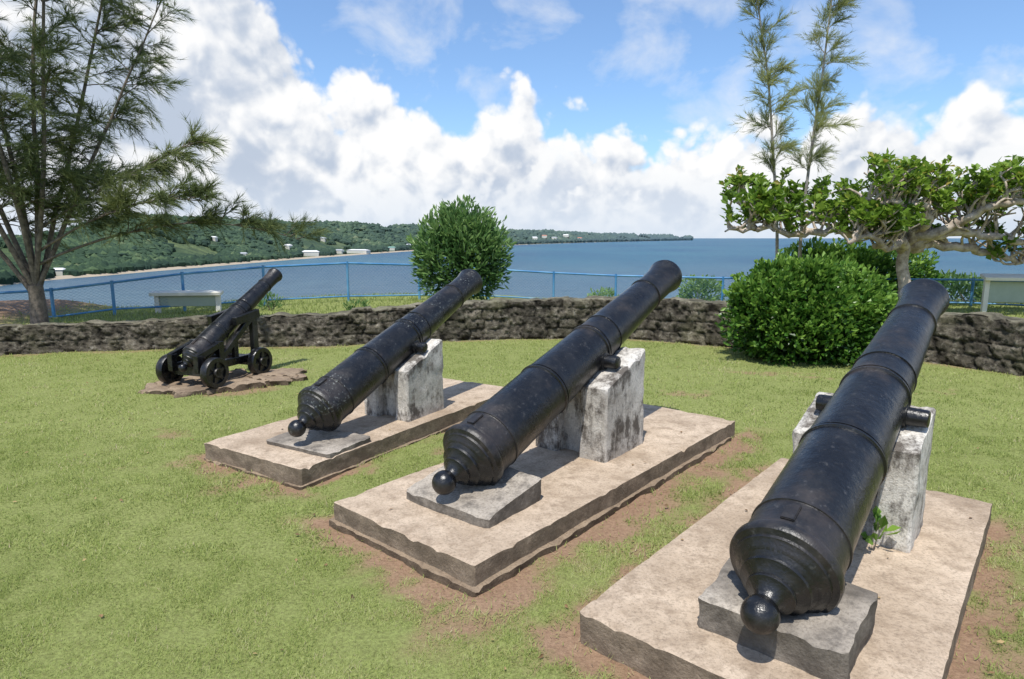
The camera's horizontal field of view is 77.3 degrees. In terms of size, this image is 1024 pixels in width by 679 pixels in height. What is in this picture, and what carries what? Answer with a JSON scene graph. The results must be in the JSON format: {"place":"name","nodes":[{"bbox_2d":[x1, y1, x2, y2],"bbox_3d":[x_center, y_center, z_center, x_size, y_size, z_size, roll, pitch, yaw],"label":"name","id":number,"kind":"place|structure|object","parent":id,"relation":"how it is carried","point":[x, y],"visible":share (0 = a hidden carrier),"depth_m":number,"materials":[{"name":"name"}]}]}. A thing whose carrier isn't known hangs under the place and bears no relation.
{"place":"outdoors","nodes":[
{"label":"outdoors","id":0,"kind":"place"},
{"bbox_2d":[0,241,628,285],"bbox_3d":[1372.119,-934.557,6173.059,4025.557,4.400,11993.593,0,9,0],"label":"beach","id":1,"kind":"structure","parent":0,"point":[135,271],"depth_m":1018.07,"materials":[{"name":"beige sand"}]},
{"bbox_2d":[0,228,647,261],"bbox_3d":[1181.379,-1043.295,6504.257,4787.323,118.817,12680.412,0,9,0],"label":"hillside","id":2,"kind":"structure","parent":0,"point":[183,250],"depth_m":1375.96,"materials":[{"name":"green plant"}]},
{"bbox_2d":[54,268,64,275],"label":"house","id":3,"kind":"structure","parent":2,"relation":"on","point":[59,271],"depth_m":771.45,"materials":[{"name":"paint"}]},
{"bbox_2d":[302,250,319,255],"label":"house","id":4,"kind":"structure","parent":2,"relation":"on","point":[311,252],"depth_m":1557.31,"materials":[{"name":"paint"}]},
{"bbox_2d":[336,249,343,253],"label":"house","id":5,"kind":"structure","parent":2,"relation":"on","point":[339,251],"depth_m":1776.93,"materials":[{"name":"paint"}]},
{"bbox_2d":[0,213,693,284],"bbox_3d":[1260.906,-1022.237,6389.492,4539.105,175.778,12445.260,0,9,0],"label":"forest","id":6,"kind":"object","parent":2,"relation":"on","point":[94,258],"visible":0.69,"depth_m":1432.31,"materials":[{"name":"green plant"}]},
{"bbox_2d":[347,249,370,253],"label":"house","id":7,"kind":"structure","parent":2,"relation":"on","point":[365,251],"depth_m":1860.57,"materials":[{"name":"paint"}]},
{"bbox_2d":[0,294,1023,678],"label":"ground","id":8,"kind":"structure","parent":0,"point":[560,646],"depth_m":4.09,"materials":[{"name":"green plant"}]},
{"bbox_2d":[137,383,173,394],"bbox_3d":[-4.427,0.640,8.054,0.535,0.108,0.460,-1,9,-5],"label":"paving stone","id":9,"kind":"object","parent":8,"relation":"on","point":[152,388],"visible":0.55,"depth_m":7.90,"materials":[{"name":"beige stone"}]},
{"bbox_2d":[0,0,335,323],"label":"casuarina tree","id":10,"kind":"object","parent":8,"relation":"on","point":[98,177],"visible":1,"depth_m":10.73,"materials":[{"name":"green plant"}]},
{"bbox_2d":[154,377,194,387],"bbox_3d":[-4.378,0.583,8.310,0.446,0.120,0.436,5,11,31],"label":"paving stone","id":11,"kind":"object","parent":8,"relation":"on","point":[184,379],"visible":0.35,"depth_m":8.20,"materials":[{"name":"beige stone"}]},
{"bbox_2d":[149,290,223,312],"bbox_3d":[-6.544,-0.719,12.908,1.360,0.528,0.206,-1,9,-8],"label":"information board","id":12,"kind":"object","parent":8,"relation":"on","point":[184,298],"visible":0.82,"depth_m":12.89,"materials":[{"name":"beige paint"}]},
{"bbox_2d":[179,380,201,385],"bbox_3d":[-4.200,0.589,8.298,0.453,0.113,0.299,7,11,36],"label":"paving stone","id":13,"kind":"object","parent":8,"relation":"on","point":[191,382],"visible":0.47,"depth_m":8.22,"materials":[{"name":"beige stone"}]},
{"bbox_2d":[206,389,224,394],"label":"paving stone","id":14,"kind":"object","parent":8,"relation":"on","point":[211,392],"visible":0.28,"depth_m":7.94,"materials":[{"name":"beige stone"}]},
{"bbox_2d":[167,368,266,397],"bbox_3d":[-3.939,0.568,8.401,1.112,0.122,1.112,-7,11,-36],"label":"paving stone","id":15,"kind":"object","parent":8,"relation":"on","point":[243,383],"visible":0.52,"depth_m":8.11,"materials":[{"name":"beige stone"}]},
{"bbox_2d":[155,309,271,387],"bbox_3d":[-3.907,0.087,8.429,0.860,0.885,1.184,3,10,20],"label":"gun carriage","id":16,"kind":"object","parent":15,"relation":"on","point":[212,371],"visible":0.93,"depth_m":8.24,"materials":[{"name":"black metal"}]},
{"bbox_2d":[178,268,282,371],"bbox_3d":[-3.774,-0.292,8.639,0.398,0.319,2.106,3,41,21],"label":"cannon","id":17,"kind":"object","parent":16,"relation":"on","point":[221,327],"visible":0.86,"depth_m":8.46,"materials":[{"name":"black metal"}]},
{"bbox_2d":[258,291,282,310],"bbox_3d":[-5.007,-0.786,13.239,0.583,0.481,0.463,0,9,0],"label":"weed plant","id":18,"kind":"object","parent":8,"relation":"on","point":[261,303],"visible":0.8,"depth_m":13.20,"materials":[{"name":"green plant"}]},
{"bbox_2d":[249,375,292,385],"bbox_3d":[-3.234,0.538,8.597,0.466,0.119,0.432,6,11,33],"label":"paving stone","id":19,"kind":"object","parent":8,"relation":"on","point":[263,378],"visible":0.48,"depth_m":8.53,"materials":[{"name":"beige stone"}]},
{"bbox_2d":[244,368,306,376],"bbox_3d":[-3.271,0.488,8.886,0.764,0.126,0.602,0,9,0],"label":"paving stone","id":20,"kind":"object","parent":8,"relation":"on","point":[287,371],"visible":0.36,"depth_m":8.86,"materials":[{"name":"beige stone"}]},
{"bbox_2d":[269,377,291,385],"bbox_3d":[-3.051,0.569,8.435,0.290,0.109,0.260,-2,9,-11],"label":"paving stone","id":21,"kind":"object","parent":8,"relation":"on","point":[280,381],"visible":0.67,"depth_m":8.34,"materials":[{"name":"beige stone"}]},
{"bbox_2d":[265,374,307,381],"bbox_3d":[-3.050,0.537,8.641,0.564,0.108,0.326,-3,10,-18],"label":"paving stone","id":22,"kind":"object","parent":8,"relation":"on","point":[301,377],"visible":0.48,"depth_m":8.58,"materials":[{"name":"beige stone"}]},
{"bbox_2d":[204,421,461,489],"bbox_3d":[-1.343,0.906,6.509,1.315,0.086,3.076,6,11,32],"label":"platform footing","id":23,"kind":"object","parent":8,"relation":"on","point":[320,480],"visible":0.03,"depth_m":5.29,"materials":[{"name":"stone"}]},
{"bbox_2d":[204,378,502,485],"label":"concrete platform","id":24,"kind":"structure","parent":23,"relation":"on","point":[250,450],"depth_m":5.69,"materials":[{"name":"beige concrete"}]},
{"bbox_2d":[266,428,370,458],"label":"stone slab","id":25,"kind":"structure","parent":24,"relation":"on","point":[326,444],"depth_m":5.45,"materials":[{"name":"grey stone"}]},
{"bbox_2d":[364,338,443,421],"bbox_3d":[-1.096,0.378,6.477,0.590,0.740,0.595,5,10,30],"label":"gun support","id":26,"kind":"object","parent":24,"relation":"on","point":[410,389],"visible":0.75,"depth_m":6.33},
{"bbox_2d":[288,269,482,436],"bbox_3d":[-1.142,0.043,6.345,0.561,0.449,2.937,5,33,30],"label":"cannon","id":27,"kind":"object","parent":26,"relation":"on","point":[331,400],"visible":1,"depth_m":5.89,"materials":[{"name":"black metal"}]},
{"bbox_2d":[343,296,370,309],"bbox_3d":[-2.990,-0.613,12.343,0.564,0.457,0.468,0,9,0],"label":"weed plant","id":28,"kind":"object","parent":8,"relation":"on","point":[357,302],"visible":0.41,"depth_m":12.32,"materials":[{"name":"green plant"}]},
{"bbox_2d":[405,194,516,299],"bbox_3d":[-1.079,-1.891,13.983,2.440,2.560,2.352,0,9,0],"label":"oleander bush","id":29,"kind":"object","parent":8,"relation":"on","point":[453,233],"visible":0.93,"depth_m":13.65,"materials":[{"name":"green plant"}]},
{"bbox_2d":[0,295,1023,375],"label":"stone wall","id":30,"kind":"structure","parent":8,"relation":"on","point":[989,341],"depth_m":11.30,"materials":[{"name":"grey stone"}]},
{"bbox_2d":[0,261,1023,316],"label":"fence","id":31,"kind":"object","parent":8,"relation":"on","point":[182,274],"visible":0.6,"depth_m":14.10,"materials":[{"name":"blue metal"}]},
{"bbox_2d":[3,292,1023,323],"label":"grass","id":32,"kind":"structure","parent":8,"relation":"on","point":[414,299],"depth_m":13.39,"materials":[{"name":"green plant"}]},
{"bbox_2d":[12,359,1018,672],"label":"fallen leaves","id":33,"kind":"object","parent":8,"relation":"on","point":[566,605],"visible":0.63,"depth_m":3.79,"materials":[{"name":"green plant"}]},
{"bbox_2d":[329,437,730,596],"bbox_3d":[0.424,1.106,5.207,1.415,0.101,3.584,8,12,40],"label":"platform footing","id":34,"kind":"object","parent":8,"relation":"on","point":[421,568],"visible":0.13,"depth_m":3.97,"materials":[{"name":"stone"}]},
{"bbox_2d":[334,404,734,586],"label":"concrete platform","id":35,"kind":"structure","parent":34,"relation":"on","point":[576,489],"depth_m":4.30,"materials":[{"name":"beige concrete"}]},
{"bbox_2d":[406,466,540,527],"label":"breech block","id":36,"kind":"structure","parent":35,"relation":"on","point":[512,491],"depth_m":4.17,"materials":[{"name":"grey stone"}]},
{"bbox_2d":[536,347,644,462],"bbox_3d":[0.654,0.494,5.427,0.724,0.840,0.662,7,11,38],"label":"gun support","id":37,"kind":"object","parent":35,"relation":"on","point":[600,418],"visible":0.66,"depth_m":5.19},
{"bbox_2d":[432,260,681,494],"bbox_3d":[0.534,0.151,5.217,0.610,0.490,3.483,7,32,38],"label":"cannon","id":38,"kind":"object","parent":37,"relation":"on","point":[492,438],"visible":0.99,"depth_m":4.63,"materials":[{"name":"black paint"}]},
{"bbox_2d":[587,286,618,296],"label":"shrub","id":39,"kind":"object","parent":8,"relation":"on","point":[606,292],"visible":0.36,"depth_m":17.56,"materials":[{"name":"green plant"}]},
{"bbox_2d":[675,274,727,300],"bbox_3d":[5.035,-1.086,17.003,1.274,1.321,1.315,-7,12,-38],"label":"shrub","id":40,"kind":"object","parent":8,"relation":"on","point":[703,289],"visible":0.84,"depth_m":16.80,"materials":[{"name":"green plant"}]},
{"bbox_2d":[731,0,810,257],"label":"casuarina tree","id":41,"kind":"object","parent":8,"relation":"on","point":[769,79],"visible":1,"depth_m":13.17,"materials":[{"name":"green plant"}]},
{"bbox_2d":[580,458,991,678],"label":"concrete platform","id":42,"kind":"structure","parent":8,"relation":"on","point":[642,618],"depth_m":3.12,"materials":[{"name":"beige concrete"}]},
{"bbox_2d":[697,558,877,678],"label":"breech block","id":43,"kind":"structure","parent":42,"relation":"on","point":[830,644],"depth_m":2.71,"materials":[{"name":"grey stone"}]},
{"bbox_2d":[792,392,935,552],"bbox_3d":[2.138,0.776,3.936,0.686,0.752,0.519,8,12,40],"label":"gun support","id":44,"kind":"object","parent":42,"relation":"on","point":[899,500],"visible":0.39,"depth_m":3.62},
{"bbox_2d":[729,279,949,634],"bbox_3d":[2.067,0.415,3.739,0.600,0.481,3.542,8,30,40],"label":"cannon","id":45,"kind":"object","parent":44,"relation":"on","point":[793,542],"visible":0.99,"depth_m":3.02,"materials":[{"name":"black paint"}]},
{"bbox_2d":[861,505,901,549],"bbox_3d":[2.064,1.099,3.607,0.205,0.298,0.174,0,9,0],"label":"weed plant","id":46,"kind":"object","parent":42,"relation":"on","point":[877,515],"visible":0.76,"depth_m":3.58,"materials":[{"name":"green plant"}]},
{"bbox_2d":[715,248,897,368],"bbox_3d":[4.755,-0.527,10.170,3.124,1.845,2.426,0,9,0],"label":"shrub","id":47,"kind":"object","parent":8,"relation":"on","point":[782,307],"visible":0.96,"depth_m":9.63,"materials":[{"name":"green plant"}]},
{"bbox_2d":[778,0,870,257],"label":"casuarina tree","id":48,"kind":"object","parent":8,"relation":"on","point":[821,116],"visible":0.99,"depth_m":13.08,"materials":[{"name":"green plant"}]},
{"bbox_2d":[783,236,953,293],"bbox_3d":[8.307,-1.562,15.287,4.357,1.840,2.626,0,9,0],"label":"shrub","id":49,"kind":"object","parent":8,"relation":"on","point":[884,262],"visible":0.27,"depth_m":14.80,"materials":[{"name":"green plant"}]},
{"bbox_2d":[719,147,1023,295],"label":"almond tree","id":50,"kind":"object","parent":8,"relation":"on","point":[895,217],"visible":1,"depth_m":12.13,"materials":[{"name":"green plant"}]},
{"bbox_2d":[938,269,993,302],"bbox_3d":[11.675,-0.892,15.185,4.542,1.569,2.554,4,10,26],"label":"shrub","id":51,"kind":"object","parent":8,"relation":"on","point":[979,284],"visible":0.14,"depth_m":15.32,"materials":[{"name":"green plant"}]},
{"bbox_2d":[980,273,1023,311],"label":"information board","id":52,"kind":"object","parent":8,"relation":"on","point":[1003,292],"visible":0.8,"depth_m":12.86,"materials":[{"name":"beige paint"}]},
{"bbox_2d":[0,238,1023,306],"bbox_3d":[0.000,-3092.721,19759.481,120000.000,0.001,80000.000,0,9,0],"label":"sea","id":53,"kind":"structure","parent":0,"point":[718,257],"depth_m":929.18,"materials":[{"name":"liquid"}]},
{"bbox_2d":[0,0,1023,237],"label":"sky","id":54,"kind":"structure","parent":0,"point":[595,116],"materials":[{"name":"blue"}]}
]}

